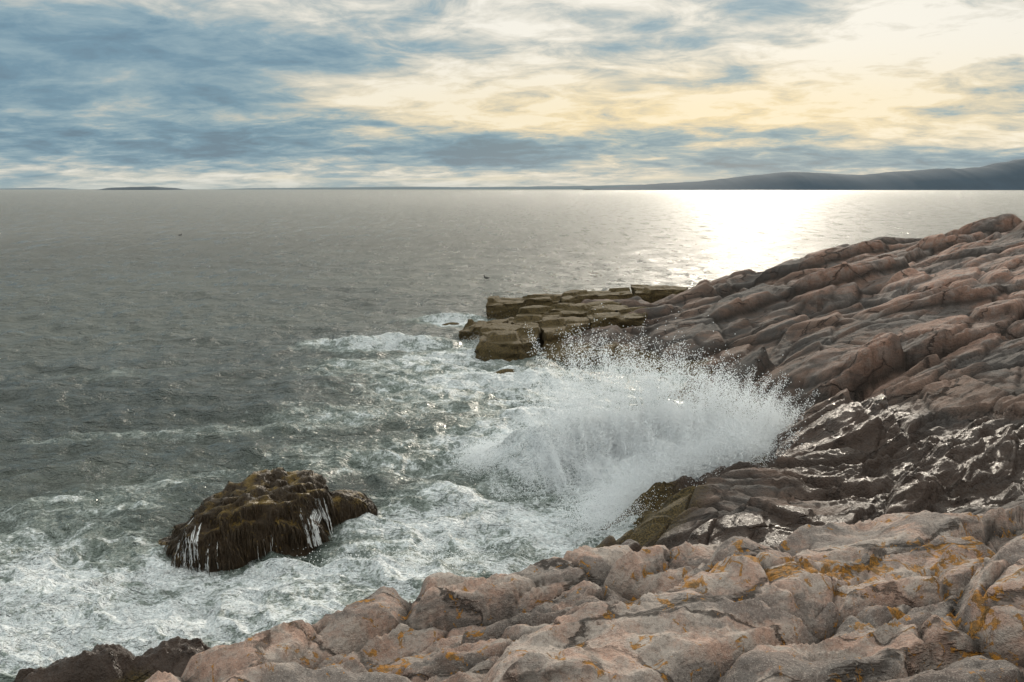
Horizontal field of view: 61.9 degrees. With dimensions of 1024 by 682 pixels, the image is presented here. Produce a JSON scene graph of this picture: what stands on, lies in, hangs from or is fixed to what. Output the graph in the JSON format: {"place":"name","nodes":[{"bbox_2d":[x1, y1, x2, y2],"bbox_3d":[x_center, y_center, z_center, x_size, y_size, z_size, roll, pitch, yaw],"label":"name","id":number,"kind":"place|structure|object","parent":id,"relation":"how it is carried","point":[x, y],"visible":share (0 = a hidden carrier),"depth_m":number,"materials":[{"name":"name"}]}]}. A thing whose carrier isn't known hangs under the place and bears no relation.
{"place":"outdoors","nodes":[
{"label":"outdoors","id":0,"kind":"place"},
{"bbox_2d":[0,188,74,189],"bbox_3d":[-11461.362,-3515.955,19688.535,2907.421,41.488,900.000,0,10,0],"label":"distant island","id":1,"kind":"structure","parent":0,"point":[35,189],"depth_m":19374.52,"materials":[{"name":"grey"}]},
{"bbox_2d":[98,187,184,189],"bbox_3d":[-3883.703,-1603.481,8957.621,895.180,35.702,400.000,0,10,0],"label":"distant island","id":2,"kind":"structure","parent":0,"point":[140,188],"depth_m":8817.93,"materials":[{"name":"grey"}]},
{"bbox_2d":[214,184,643,189],"bbox_3d":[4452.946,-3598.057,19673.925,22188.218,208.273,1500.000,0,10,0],"label":"distant coast","id":3,"kind":"structure","parent":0,"point":[479,188],"depth_m":19105.40},
{"bbox_2d":[0,189,1023,681],"bbox_3d":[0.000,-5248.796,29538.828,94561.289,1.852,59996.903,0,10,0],"label":"sea","id":4,"kind":"structure","parent":0,"point":[160,377],"depth_m":38.50,"materials":[{"name":"liquid"}]},
{"bbox_2d":[158,467,377,575],"bbox_3d":[-5.439,4.678,20.000,5.317,3.264,2.432,-5,11,-28],"label":"seaweed covered boulder","id":5,"kind":"object","parent":4,"relation":"in","point":[254,515],"visible":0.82,"depth_m":19.05,"materials":[{"name":"brown stone"}]},
{"bbox_2d":[13,213,1023,681],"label":"rocky headland","id":6,"kind":"structure","parent":4,"relation":"in","point":[905,357],"depth_m":25.44,"materials":[{"name":"stone"}]},
{"bbox_2d":[264,303,822,584],"bbox_3d":[-1.149,0.042,35.237,17.323,6.071,37.697,-2,10,-12],"label":"wave splash","id":7,"kind":"object","parent":4,"relation":"on","point":[669,440],"visible":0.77,"depth_m":23.62,"materials":[{"name":"white liquid"}]},
{"bbox_2d":[459,284,687,367],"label":"rock ledge","id":8,"kind":"object","parent":4,"relation":"in","point":[546,317],"visible":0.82,"depth_m":46.10,"materials":[{"name":"stone"}]},
{"bbox_2d":[145,505,1023,681],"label":"foreground granite shelf","id":9,"kind":"object","parent":4,"relation":"in","point":[925,596],"visible":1,"depth_m":6.39,"materials":[{"name":"pink stone"}]},
{"bbox_2d":[0,0,1023,188],"label":"sky","id":10,"kind":"structure","parent":0,"point":[95,94],"materials":[{"name":"blue"}]},
{"bbox_2d":[586,159,1023,189],"bbox_3d":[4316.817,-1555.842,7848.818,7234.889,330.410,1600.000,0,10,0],"label":"distant hills","id":11,"kind":"structure","parent":0,"point":[1009,175],"depth_m":7317.02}
]}

